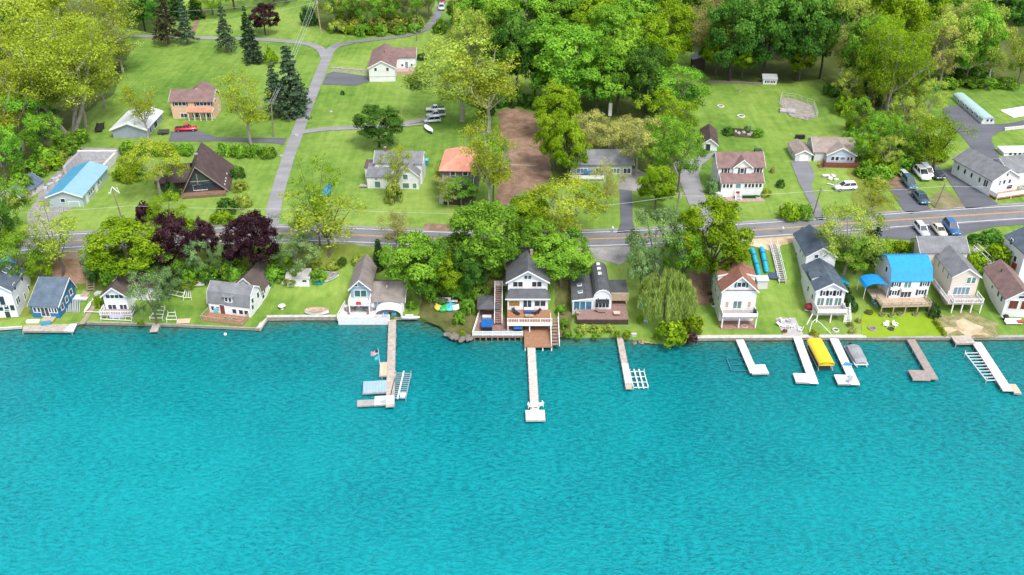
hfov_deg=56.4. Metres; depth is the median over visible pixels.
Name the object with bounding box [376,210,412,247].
spring tree
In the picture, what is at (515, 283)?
window
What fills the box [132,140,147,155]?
shrub
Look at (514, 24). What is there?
leafy tree
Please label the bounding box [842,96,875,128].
leafy tree
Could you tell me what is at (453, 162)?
house
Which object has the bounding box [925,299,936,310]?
shrub
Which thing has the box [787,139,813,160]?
garage
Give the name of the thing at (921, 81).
shrub
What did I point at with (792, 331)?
patio
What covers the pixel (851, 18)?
leafy tree
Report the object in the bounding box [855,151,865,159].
shrub
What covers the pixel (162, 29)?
spruce tree
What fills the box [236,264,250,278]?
shrub
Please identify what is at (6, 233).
shrub
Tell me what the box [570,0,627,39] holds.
leafy tree
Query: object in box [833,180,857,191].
parked car
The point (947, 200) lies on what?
bare ground
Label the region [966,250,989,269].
shrub
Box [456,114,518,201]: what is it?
spring tree
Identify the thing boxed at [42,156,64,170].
shrub
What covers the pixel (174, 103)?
window
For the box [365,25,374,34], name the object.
shrub
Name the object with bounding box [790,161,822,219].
driveway
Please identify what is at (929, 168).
parked car
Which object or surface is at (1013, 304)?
window
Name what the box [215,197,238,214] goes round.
shrub
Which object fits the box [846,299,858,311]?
shrub
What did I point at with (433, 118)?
parked car
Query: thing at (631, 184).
driveway
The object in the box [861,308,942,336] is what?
lawn
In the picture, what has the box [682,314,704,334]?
shrub
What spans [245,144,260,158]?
shrub
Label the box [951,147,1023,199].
house
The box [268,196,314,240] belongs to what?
spring tree
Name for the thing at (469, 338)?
rock
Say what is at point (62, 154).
shrub
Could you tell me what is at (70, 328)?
gangway
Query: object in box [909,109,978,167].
spring tree
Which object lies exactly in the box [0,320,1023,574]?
lake
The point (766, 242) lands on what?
gravel yard
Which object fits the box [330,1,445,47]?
lane
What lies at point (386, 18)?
shrub
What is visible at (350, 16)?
shrub
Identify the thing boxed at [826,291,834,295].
window
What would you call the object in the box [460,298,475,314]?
shrub
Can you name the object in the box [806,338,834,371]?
canopy lift
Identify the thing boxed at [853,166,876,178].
shrub
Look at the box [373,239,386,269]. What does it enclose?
arborvitae
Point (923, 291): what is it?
window
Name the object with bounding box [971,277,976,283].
window
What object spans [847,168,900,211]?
rough lawn
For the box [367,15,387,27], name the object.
shrub
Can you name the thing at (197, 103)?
window
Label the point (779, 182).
shrub
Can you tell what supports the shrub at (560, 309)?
on the bank scrub at (563, 294)
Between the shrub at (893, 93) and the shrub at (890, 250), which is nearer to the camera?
the shrub at (890, 250)
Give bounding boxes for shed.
[0,172,44,203]
[285,268,311,286]
[690,53,704,68]
[700,124,718,150]
[756,275,769,288]
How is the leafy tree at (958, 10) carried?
on the woodland floor at (781, 68)
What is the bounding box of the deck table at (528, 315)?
[525,314,532,317]
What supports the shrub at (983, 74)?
on the woodland floor at (781, 68)
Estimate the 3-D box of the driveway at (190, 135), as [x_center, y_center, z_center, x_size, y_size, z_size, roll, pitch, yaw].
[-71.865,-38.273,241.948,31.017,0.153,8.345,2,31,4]
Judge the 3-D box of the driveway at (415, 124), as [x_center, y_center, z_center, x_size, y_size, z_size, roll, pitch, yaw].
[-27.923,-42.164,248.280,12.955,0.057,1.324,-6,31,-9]
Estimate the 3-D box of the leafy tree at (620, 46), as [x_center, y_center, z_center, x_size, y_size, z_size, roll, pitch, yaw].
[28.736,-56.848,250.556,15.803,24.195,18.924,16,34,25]
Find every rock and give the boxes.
[449,334,457,339]
[466,335,472,341]
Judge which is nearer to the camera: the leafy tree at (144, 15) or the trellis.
the trellis
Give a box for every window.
[0,296,6,306]
[3,309,11,316]
[9,304,15,310]
[105,294,123,298]
[107,304,116,308]
[119,304,127,308]
[172,102,187,105]
[180,113,187,117]
[187,170,219,189]
[192,113,201,117]
[194,102,212,105]
[203,113,212,117]
[374,181,380,187]
[402,183,409,188]
[403,174,407,179]
[508,300,519,306]
[513,281,522,286]
[524,275,531,279]
[532,281,541,286]
[534,300,545,306]
[576,168,587,173]
[595,301,609,307]
[610,168,619,173]
[623,168,630,173]
[722,168,729,172]
[734,282,747,287]
[735,183,741,188]
[738,168,745,173]
[754,168,761,171]
[820,291,826,295]
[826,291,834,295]
[835,291,841,295]
[889,290,899,295]
[891,282,900,286]
[915,289,926,294]
[920,282,929,285]
[966,277,971,283]
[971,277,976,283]
[983,179,988,187]
[1007,300,1019,309]
[1019,300,1023,309]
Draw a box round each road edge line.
[29,218,1022,249]
[31,205,1022,236]
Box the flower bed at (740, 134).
[721,128,761,137]
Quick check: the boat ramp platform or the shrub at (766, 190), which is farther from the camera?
the shrub at (766, 190)
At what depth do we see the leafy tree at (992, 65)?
265.08 m
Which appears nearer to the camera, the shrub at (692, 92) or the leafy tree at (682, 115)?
the leafy tree at (682, 115)
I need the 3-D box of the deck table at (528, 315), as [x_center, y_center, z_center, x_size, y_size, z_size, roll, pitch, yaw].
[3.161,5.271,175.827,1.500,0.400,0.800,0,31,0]
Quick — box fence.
[779,92,817,119]
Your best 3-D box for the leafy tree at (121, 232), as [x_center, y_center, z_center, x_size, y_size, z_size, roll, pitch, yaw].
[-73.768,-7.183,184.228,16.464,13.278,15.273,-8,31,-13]
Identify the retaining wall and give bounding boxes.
[55,251,78,258]
[312,271,337,276]
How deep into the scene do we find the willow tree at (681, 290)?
173.49 m
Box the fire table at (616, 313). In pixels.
[613,311,619,315]
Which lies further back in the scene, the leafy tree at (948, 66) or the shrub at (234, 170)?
the leafy tree at (948, 66)
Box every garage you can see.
[45,161,108,206]
[109,107,163,137]
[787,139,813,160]
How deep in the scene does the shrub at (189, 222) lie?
197.50 m
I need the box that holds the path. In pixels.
[191,9,207,35]
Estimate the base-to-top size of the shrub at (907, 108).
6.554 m
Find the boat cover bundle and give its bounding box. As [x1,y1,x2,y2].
[41,320,50,325]
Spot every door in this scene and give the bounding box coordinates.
[39,307,50,316]
[68,201,79,206]
[219,304,225,313]
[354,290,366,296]
[373,302,381,309]
[523,300,531,309]
[573,301,591,310]
[705,143,710,150]
[732,301,741,308]
[799,155,808,160]
[816,297,824,305]
[825,297,833,305]
[833,297,841,305]
[899,291,911,297]
[903,282,911,287]
[952,287,970,294]
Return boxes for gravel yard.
[26,147,120,234]
[749,236,793,251]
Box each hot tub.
[481,319,492,330]
[514,326,521,330]
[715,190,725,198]
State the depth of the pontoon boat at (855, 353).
168.81 m
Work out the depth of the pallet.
178.54 m
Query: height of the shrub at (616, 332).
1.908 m
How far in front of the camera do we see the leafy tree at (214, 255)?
184.49 m
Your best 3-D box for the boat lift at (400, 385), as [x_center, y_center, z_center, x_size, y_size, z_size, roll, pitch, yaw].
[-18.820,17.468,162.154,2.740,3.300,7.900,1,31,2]
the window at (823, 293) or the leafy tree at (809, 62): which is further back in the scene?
the leafy tree at (809, 62)
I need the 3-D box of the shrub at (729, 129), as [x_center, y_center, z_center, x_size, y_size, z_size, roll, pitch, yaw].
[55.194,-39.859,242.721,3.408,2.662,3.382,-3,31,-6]
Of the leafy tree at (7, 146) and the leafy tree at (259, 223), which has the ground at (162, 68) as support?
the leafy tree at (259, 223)
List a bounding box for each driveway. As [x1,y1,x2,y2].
[169,130,286,144]
[298,124,379,133]
[323,72,368,84]
[383,117,426,125]
[403,123,428,125]
[617,189,635,232]
[619,168,645,191]
[674,152,714,222]
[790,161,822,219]
[889,187,930,213]
[942,169,997,208]
[943,105,1023,157]
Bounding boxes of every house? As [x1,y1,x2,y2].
[0,255,30,317]
[154,142,234,198]
[168,80,221,120]
[200,260,270,325]
[348,254,406,314]
[359,146,426,188]
[367,43,417,81]
[438,147,479,204]
[494,249,559,350]
[570,261,628,324]
[710,151,765,201]
[712,255,759,328]
[793,224,851,322]
[806,137,858,170]
[857,253,932,313]
[908,236,983,312]
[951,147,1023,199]
[1003,226,1023,282]
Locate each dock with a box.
[22,323,73,334]
[150,324,160,332]
[357,319,396,407]
[526,348,545,421]
[617,335,632,389]
[736,339,768,374]
[793,338,818,383]
[829,338,859,384]
[907,339,937,380]
[973,342,1021,394]
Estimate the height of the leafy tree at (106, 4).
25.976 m
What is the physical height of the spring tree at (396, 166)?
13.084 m
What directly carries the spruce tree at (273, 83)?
on the ground at (162, 68)
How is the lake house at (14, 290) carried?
on the ground at (162, 68)
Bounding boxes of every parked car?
[424,115,440,123]
[438,3,444,9]
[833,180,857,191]
[898,169,908,176]
[901,173,917,188]
[911,190,930,203]
[912,164,931,180]
[912,220,930,235]
[920,162,933,176]
[929,222,947,235]
[933,167,945,179]
[942,217,961,234]
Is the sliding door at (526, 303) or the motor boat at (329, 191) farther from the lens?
the motor boat at (329, 191)
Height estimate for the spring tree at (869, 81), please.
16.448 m
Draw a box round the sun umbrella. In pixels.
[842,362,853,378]
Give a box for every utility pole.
[112,188,122,218]
[269,102,273,136]
[316,0,321,32]
[674,191,683,222]
[813,188,822,213]
[935,183,947,207]
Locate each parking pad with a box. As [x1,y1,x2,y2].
[579,246,630,264]
[876,220,1023,239]
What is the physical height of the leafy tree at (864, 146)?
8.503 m
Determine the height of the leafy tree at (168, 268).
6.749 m
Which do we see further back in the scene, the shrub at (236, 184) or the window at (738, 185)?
the shrub at (236, 184)
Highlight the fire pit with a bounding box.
[868,326,876,330]
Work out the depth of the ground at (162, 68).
232.49 m
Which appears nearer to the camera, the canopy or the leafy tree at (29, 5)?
the canopy
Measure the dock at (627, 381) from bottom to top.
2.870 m
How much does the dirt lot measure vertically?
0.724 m
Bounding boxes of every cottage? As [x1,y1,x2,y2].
[27,277,76,322]
[99,257,162,317]
[982,259,1023,316]
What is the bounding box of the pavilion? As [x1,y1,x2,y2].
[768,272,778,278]
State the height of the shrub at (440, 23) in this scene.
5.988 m
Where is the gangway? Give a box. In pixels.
[64,324,76,332]
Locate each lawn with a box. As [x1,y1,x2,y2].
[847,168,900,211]
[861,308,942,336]
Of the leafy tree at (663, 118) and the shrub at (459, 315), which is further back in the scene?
the leafy tree at (663, 118)
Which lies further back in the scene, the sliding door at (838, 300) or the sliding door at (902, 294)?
the sliding door at (902, 294)
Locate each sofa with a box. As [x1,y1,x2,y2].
[524,307,533,313]
[1004,318,1023,324]
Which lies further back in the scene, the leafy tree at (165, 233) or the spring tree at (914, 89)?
the spring tree at (914, 89)
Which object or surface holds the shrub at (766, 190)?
on the ground at (162, 68)
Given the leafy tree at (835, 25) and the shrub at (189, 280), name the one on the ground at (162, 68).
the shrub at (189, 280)
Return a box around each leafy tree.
[0,0,38,33]
[0,0,60,36]
[0,94,46,158]
[0,123,24,182]
[0,174,30,241]
[0,193,16,252]
[0,227,46,276]
[1,0,91,55]
[14,84,61,116]
[15,111,64,150]
[23,252,53,277]
[38,0,130,53]
[78,243,106,282]
[81,215,172,277]
[114,135,190,197]
[121,0,159,31]
[123,270,177,323]
[131,248,187,279]
[138,0,172,19]
[142,191,186,229]
[149,209,193,266]
[149,265,182,295]
[177,240,212,280]
[185,0,227,15]
[190,216,219,265]
[208,241,237,268]
[219,209,281,264]
[248,3,280,35]
[263,45,277,65]
[269,232,322,270]
[310,0,349,27]
[324,0,364,19]
[340,0,371,14]
[352,103,405,147]
[353,0,396,31]
[371,0,412,18]
[375,229,449,299]
[384,0,423,25]
[401,32,514,121]
[402,0,430,14]
[420,0,440,19]
[427,249,464,296]
[440,174,479,205]
[446,0,461,19]
[446,5,489,78]
[446,199,521,281]
[447,236,489,286]
[448,0,483,13]
[449,0,497,34]
[458,20,494,67]
[472,0,525,51]
[473,133,511,200]
[481,23,523,81]
[492,9,538,90]
[495,0,556,31]
[503,190,551,236]
[511,20,558,93]
[515,215,562,252]
[520,171,612,234]
[523,0,589,39]
[523,21,607,90]
[529,226,595,286]
[532,78,583,122]
[532,107,574,170]
[548,116,592,180]
[557,2,590,41]
[567,41,626,111]
[568,108,614,145]
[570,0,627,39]
[582,0,649,59]
[589,119,639,148]
[590,23,650,112]
[606,116,662,174]
[623,12,681,69]
[623,44,668,117]
[625,205,688,272]
[625,239,659,281]
[626,0,664,26]
[632,85,699,144]
[635,129,671,165]
[636,164,677,209]
[642,0,710,34]
[644,0,697,70]
[645,114,684,160]
[650,63,713,119]
[657,118,707,192]
[661,223,706,274]
[675,194,755,286]
[693,0,752,18]
[698,19,737,74]
[705,0,767,80]
[721,0,784,42]
[726,37,755,76]
[742,0,801,78]
[766,0,833,80]
[786,41,818,80]
[807,0,848,78]
[813,202,890,275]
[824,0,880,77]
[831,67,864,97]
[833,0,867,46]
[834,17,872,87]
[834,235,888,274]
[838,14,888,83]
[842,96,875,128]
[847,131,878,161]
[856,10,910,107]
[857,0,928,30]
[860,110,892,140]
[872,135,907,163]
[875,0,932,45]
[879,114,917,150]
[889,94,926,128]
[893,133,930,159]
[895,0,957,28]
[905,106,934,135]
[908,21,966,78]
[915,77,950,114]
[919,6,981,82]
[928,0,983,45]
[934,2,987,68]
[945,0,1009,84]
[954,0,1010,62]
[965,24,1023,87]
[985,0,1023,26]
[1007,37,1023,83]
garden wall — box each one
[331,67,367,73]
[708,80,761,84]
[1004,125,1023,130]
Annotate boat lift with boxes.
[390,370,411,399]
[629,369,648,388]
[726,357,747,371]
[964,350,1001,383]
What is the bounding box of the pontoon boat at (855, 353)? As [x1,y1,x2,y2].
[844,342,867,367]
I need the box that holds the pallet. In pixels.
[176,318,190,323]
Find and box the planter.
[865,309,873,314]
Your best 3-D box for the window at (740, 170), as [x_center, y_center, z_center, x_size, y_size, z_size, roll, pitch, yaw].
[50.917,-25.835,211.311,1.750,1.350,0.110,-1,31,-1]
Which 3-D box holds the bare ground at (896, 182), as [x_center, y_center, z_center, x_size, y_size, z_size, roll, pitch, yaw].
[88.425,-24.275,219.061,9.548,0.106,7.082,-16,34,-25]
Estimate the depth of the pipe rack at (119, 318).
178.57 m
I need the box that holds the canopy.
[374,302,402,317]
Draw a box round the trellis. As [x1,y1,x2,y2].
[806,314,830,333]
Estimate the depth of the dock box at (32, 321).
178.37 m
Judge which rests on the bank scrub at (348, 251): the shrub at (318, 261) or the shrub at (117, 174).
the shrub at (318, 261)
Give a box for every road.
[2,204,1023,252]
[103,34,329,58]
[265,42,338,223]
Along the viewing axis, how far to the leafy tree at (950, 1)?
294.18 m
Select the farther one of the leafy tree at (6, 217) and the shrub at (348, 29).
the shrub at (348, 29)
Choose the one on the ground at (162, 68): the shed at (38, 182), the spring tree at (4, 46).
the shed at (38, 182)
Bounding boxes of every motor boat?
[305,307,328,314]
[323,183,331,195]
[424,124,432,133]
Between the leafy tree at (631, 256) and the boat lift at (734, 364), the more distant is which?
the leafy tree at (631, 256)
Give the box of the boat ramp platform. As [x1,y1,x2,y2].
[951,335,975,346]
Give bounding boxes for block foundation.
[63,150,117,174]
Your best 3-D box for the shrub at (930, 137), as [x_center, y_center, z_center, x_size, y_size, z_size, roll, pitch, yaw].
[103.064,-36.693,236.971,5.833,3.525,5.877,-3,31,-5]
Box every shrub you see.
[0,225,24,248]
[1,195,20,207]
[7,156,47,181]
[7,172,38,190]
[17,189,32,200]
[26,161,51,173]
[28,123,53,140]
[30,145,64,166]
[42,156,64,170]
[52,130,84,155]
[55,150,68,159]
[72,128,90,144]
[83,266,102,283]
[94,294,104,308]
[97,252,121,285]
[111,163,146,183]
[117,140,134,154]
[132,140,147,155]
[133,200,153,223]
[148,142,162,155]
[154,263,173,276]
[162,179,181,200]
[163,143,177,157]
[166,268,188,286]
[177,280,197,289]
[178,142,194,155]
[179,266,198,282]
[181,217,196,230]
[186,261,208,278]
[197,269,221,283]
[206,258,231,281]
[209,209,234,224]
[215,142,232,157]
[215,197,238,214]
[216,248,242,264]
[224,264,241,281]
[230,143,247,157]
[230,165,246,178]
[231,179,249,192]
[233,192,253,208]
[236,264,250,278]
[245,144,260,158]
[259,146,277,159]
[264,261,289,280]
[264,268,283,284]
[272,253,295,267]
[281,278,295,286]
[286,264,305,276]
[299,4,318,25]
[305,256,322,267]
[308,266,327,282]
[327,17,346,32]
[327,258,339,271]
[335,7,356,21]
[337,256,345,266]
[343,25,354,34]
[346,12,366,33]
[351,255,361,264]
[354,23,370,36]
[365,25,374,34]
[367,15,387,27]
[373,23,387,36]
[375,3,399,20]
[383,179,402,203]
[384,14,408,31]
[391,24,406,34]
[406,14,425,28]
[406,301,416,309]
[407,21,420,33]
[409,81,421,89]
[417,53,426,60]
[422,282,443,302]
[432,18,448,34]
[433,296,448,304]
[446,277,467,299]
[453,310,465,326]
[455,281,472,297]
[459,330,465,335]
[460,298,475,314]
[469,281,491,300]
[479,101,495,116]
[484,261,505,278]
[486,92,507,107]
[507,91,527,108]
[524,91,541,109]
[556,304,566,314]
[559,318,568,328]
[563,330,572,337]
[574,323,589,334]
[575,333,581,338]
[589,324,603,333]
[591,333,600,339]
[603,324,614,333]
[613,330,620,337]
[622,330,631,339]
[636,314,643,323]
[642,97,663,113]
[653,320,688,348]
[668,79,690,98]
[681,83,699,100]
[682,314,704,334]
[684,331,697,344]
[704,176,719,194]
[723,125,735,135]
[744,125,751,131]
[752,128,763,137]
[760,187,771,197]
[775,179,784,187]
[778,201,801,221]
[799,202,814,221]
[809,329,819,337]
[823,81,842,96]
[832,91,856,117]
[841,124,861,139]
[844,294,854,306]
[845,116,864,130]
[845,290,852,298]
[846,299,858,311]
[847,86,866,98]
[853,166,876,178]
[855,133,874,150]
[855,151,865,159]
[859,159,875,176]
[860,77,876,95]
[862,130,881,146]
[862,146,890,164]
[863,117,876,126]
[864,175,885,186]
[865,173,887,183]
[868,88,888,105]
[869,164,894,181]
[869,175,888,187]
[872,125,894,135]
[879,109,896,126]
[881,134,905,156]
[881,158,901,177]
[882,236,895,253]
[888,152,915,170]
[892,85,912,98]
[892,133,921,156]
[892,238,909,253]
[901,72,929,92]
[902,98,922,118]
[902,242,913,253]
[910,155,925,166]
[917,79,939,92]
[918,134,938,144]
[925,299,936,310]
[926,152,948,161]
[927,305,941,318]
[937,76,959,89]
[943,67,973,79]
[957,74,978,87]
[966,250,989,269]
[967,233,988,245]
[969,65,993,78]
[977,76,998,89]
[981,228,1004,243]
[982,243,1013,265]
[996,76,1019,89]
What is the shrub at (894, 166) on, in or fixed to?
on the ground at (162, 68)
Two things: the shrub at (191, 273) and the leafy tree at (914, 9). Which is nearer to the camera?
the shrub at (191, 273)
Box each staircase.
[77,249,95,291]
[701,273,710,295]
[769,240,786,283]
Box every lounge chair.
[511,307,519,314]
[531,308,541,314]
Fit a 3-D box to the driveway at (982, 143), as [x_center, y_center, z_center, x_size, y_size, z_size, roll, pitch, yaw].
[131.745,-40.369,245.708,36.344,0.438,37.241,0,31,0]
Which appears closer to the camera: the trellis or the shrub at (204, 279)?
the trellis
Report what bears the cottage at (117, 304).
on the ground at (162, 68)
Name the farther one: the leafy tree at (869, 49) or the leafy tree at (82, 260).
the leafy tree at (869, 49)
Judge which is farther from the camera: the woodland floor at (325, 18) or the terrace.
the woodland floor at (325, 18)
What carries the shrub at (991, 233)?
on the ground at (162, 68)
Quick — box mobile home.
[953,92,994,123]
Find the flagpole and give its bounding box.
[371,349,381,375]
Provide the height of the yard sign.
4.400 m
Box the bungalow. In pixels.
[568,149,634,180]
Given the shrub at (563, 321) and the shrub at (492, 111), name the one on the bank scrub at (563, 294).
the shrub at (563, 321)
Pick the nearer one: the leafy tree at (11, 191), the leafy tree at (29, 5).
the leafy tree at (11, 191)
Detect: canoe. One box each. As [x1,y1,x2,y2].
[324,275,338,281]
[401,316,419,318]
[840,276,849,285]
[870,297,877,306]
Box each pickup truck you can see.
[174,123,197,131]
[426,104,444,112]
[426,110,445,116]
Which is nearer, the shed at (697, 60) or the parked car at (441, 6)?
the shed at (697, 60)
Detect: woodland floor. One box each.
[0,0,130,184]
[313,0,434,34]
[458,0,1023,173]
[542,96,694,185]
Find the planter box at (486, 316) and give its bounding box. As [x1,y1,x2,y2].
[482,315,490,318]
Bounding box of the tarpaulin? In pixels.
[1001,106,1023,117]
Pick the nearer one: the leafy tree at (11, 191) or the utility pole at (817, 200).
the leafy tree at (11, 191)
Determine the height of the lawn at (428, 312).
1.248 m
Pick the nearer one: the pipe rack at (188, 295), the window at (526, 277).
the window at (526, 277)
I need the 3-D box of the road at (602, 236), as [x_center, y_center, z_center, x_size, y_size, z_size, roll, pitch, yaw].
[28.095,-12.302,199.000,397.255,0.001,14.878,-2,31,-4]
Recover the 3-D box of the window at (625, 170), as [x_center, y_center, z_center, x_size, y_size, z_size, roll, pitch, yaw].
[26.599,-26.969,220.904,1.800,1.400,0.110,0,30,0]
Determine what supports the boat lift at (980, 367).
in the lake
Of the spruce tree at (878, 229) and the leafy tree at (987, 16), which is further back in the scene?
the leafy tree at (987, 16)
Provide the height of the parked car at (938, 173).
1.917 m
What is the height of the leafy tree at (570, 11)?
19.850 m
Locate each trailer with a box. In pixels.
[94,122,104,130]
[157,129,169,134]
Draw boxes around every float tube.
[750,247,761,274]
[759,246,768,272]
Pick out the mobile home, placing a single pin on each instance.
(978, 113)
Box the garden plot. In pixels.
[780,98,816,119]
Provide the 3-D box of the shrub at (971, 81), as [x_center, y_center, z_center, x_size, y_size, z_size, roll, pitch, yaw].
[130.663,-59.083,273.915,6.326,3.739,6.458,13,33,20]
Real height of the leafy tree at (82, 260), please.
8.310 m
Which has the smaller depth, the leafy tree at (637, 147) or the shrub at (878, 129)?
the leafy tree at (637, 147)
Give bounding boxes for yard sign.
[608,103,611,117]
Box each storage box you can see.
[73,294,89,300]
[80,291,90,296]
[795,134,804,138]
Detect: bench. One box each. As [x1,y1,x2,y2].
[440,297,457,302]
[804,303,811,310]
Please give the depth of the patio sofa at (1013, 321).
177.64 m
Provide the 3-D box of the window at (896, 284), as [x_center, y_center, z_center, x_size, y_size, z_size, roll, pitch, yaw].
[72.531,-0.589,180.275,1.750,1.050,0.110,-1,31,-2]
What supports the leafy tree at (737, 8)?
on the woodland floor at (781, 68)
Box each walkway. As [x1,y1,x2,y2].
[79,306,94,323]
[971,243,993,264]
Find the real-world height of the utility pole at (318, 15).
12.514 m
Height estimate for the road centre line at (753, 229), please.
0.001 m
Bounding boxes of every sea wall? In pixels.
[0,326,22,330]
[74,321,259,331]
[257,318,267,330]
[266,315,335,321]
[394,317,416,320]
[697,335,866,341]
[866,335,1023,340]
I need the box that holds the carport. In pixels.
[997,146,1023,155]
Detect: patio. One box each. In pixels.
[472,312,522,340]
[775,318,802,335]
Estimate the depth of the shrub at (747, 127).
244.27 m
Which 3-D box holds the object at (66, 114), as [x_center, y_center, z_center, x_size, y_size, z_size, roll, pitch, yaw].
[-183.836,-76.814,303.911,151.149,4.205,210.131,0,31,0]
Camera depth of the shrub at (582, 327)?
174.87 m
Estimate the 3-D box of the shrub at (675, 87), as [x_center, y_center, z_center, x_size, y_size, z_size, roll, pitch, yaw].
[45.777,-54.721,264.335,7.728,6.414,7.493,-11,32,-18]
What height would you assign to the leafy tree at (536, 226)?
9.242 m
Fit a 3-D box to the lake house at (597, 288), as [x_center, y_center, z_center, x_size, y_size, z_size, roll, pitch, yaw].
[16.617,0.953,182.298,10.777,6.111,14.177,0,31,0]
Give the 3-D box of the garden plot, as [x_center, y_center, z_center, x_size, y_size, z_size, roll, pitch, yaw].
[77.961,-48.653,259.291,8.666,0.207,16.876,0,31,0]
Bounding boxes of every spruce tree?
[149,0,184,44]
[168,0,187,19]
[177,1,199,44]
[187,0,205,19]
[214,2,237,52]
[239,6,253,46]
[241,22,263,65]
[259,60,295,117]
[274,45,312,120]
[648,242,663,281]
[867,224,882,267]
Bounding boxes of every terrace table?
[344,306,355,314]
[363,306,374,314]
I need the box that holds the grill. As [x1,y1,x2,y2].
[1001,314,1008,320]
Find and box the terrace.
[337,301,389,324]
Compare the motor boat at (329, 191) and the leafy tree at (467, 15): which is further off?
the leafy tree at (467, 15)
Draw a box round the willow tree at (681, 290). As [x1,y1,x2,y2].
[637,267,697,323]
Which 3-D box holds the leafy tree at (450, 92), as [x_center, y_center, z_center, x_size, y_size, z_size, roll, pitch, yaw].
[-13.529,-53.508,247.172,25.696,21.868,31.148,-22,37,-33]
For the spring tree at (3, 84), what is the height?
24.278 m
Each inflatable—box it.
[434,303,440,310]
[439,303,447,311]
[446,301,454,310]
[452,304,459,310]
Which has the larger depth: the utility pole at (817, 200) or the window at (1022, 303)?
the utility pole at (817, 200)
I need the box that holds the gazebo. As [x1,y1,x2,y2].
[477,295,499,318]
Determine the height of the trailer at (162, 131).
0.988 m
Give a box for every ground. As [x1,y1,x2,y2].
[0,0,1023,344]
[423,223,459,230]
[887,174,905,186]
[928,190,964,208]
[932,312,998,337]
[944,318,988,335]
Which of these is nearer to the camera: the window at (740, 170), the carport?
the window at (740, 170)
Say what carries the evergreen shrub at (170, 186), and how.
on the ground at (162, 68)
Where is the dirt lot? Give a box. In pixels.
[496,108,550,205]
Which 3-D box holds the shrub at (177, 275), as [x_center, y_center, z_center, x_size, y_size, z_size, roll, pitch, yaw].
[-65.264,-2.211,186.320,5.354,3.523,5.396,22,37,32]
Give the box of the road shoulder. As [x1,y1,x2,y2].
[8,202,1023,254]
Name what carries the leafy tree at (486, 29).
on the woodland floor at (781, 68)
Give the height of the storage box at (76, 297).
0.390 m
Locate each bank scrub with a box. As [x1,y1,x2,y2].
[0,244,279,319]
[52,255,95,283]
[279,243,373,272]
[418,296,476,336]
[424,248,505,300]
[554,275,572,336]
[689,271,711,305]
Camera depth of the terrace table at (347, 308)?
180.62 m
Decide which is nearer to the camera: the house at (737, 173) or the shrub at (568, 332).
the shrub at (568, 332)
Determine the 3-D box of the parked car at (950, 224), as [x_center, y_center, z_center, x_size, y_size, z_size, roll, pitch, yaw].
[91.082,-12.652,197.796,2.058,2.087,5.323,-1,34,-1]
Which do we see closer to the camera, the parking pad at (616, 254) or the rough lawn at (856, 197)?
the parking pad at (616, 254)
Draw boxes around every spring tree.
[0,11,65,113]
[0,27,29,108]
[0,56,44,150]
[0,76,19,166]
[14,199,78,276]
[36,38,118,126]
[54,2,138,63]
[71,0,145,40]
[87,55,119,108]
[95,27,144,72]
[110,80,156,138]
[213,65,270,143]
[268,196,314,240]
[278,185,371,256]
[287,153,343,245]
[374,145,416,198]
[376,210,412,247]
[427,159,440,179]
[431,174,462,205]
[434,45,524,132]
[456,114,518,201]
[587,157,629,212]
[603,113,649,148]
[685,0,723,48]
[856,178,898,216]
[857,58,884,115]
[875,59,898,110]
[895,62,924,115]
[909,67,928,95]
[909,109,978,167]
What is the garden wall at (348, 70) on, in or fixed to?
on the ground at (162, 68)
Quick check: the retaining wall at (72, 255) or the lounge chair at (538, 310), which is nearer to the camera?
the lounge chair at (538, 310)
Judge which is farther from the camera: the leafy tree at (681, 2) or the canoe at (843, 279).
the leafy tree at (681, 2)
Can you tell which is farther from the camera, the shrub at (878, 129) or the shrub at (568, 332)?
the shrub at (878, 129)
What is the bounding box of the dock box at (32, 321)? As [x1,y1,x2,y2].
[25,319,39,322]
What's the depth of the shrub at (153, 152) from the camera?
230.24 m
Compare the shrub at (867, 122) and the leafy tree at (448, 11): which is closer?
the shrub at (867, 122)
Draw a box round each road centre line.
[14,212,1017,244]
[30,211,1022,242]
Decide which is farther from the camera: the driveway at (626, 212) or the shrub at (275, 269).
the driveway at (626, 212)
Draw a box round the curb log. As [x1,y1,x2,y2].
[511,164,536,166]
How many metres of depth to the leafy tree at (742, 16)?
286.10 m
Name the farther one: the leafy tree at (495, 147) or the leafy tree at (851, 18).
the leafy tree at (851, 18)
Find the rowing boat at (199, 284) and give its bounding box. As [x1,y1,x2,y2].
[185,281,204,285]
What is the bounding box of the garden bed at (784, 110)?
[780,108,795,113]
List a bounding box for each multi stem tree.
[0,11,126,134]
[858,19,948,110]
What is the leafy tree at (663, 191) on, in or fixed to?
on the ground at (162, 68)
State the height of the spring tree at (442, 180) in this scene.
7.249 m
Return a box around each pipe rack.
[100,306,131,321]
[166,311,176,321]
[170,284,186,296]
[183,289,191,300]
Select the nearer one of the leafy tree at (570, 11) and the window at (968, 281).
the window at (968, 281)
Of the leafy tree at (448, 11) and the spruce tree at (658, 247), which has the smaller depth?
the spruce tree at (658, 247)
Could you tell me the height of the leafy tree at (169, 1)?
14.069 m
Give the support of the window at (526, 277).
in the lake house at (526, 282)
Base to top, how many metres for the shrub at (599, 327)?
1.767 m

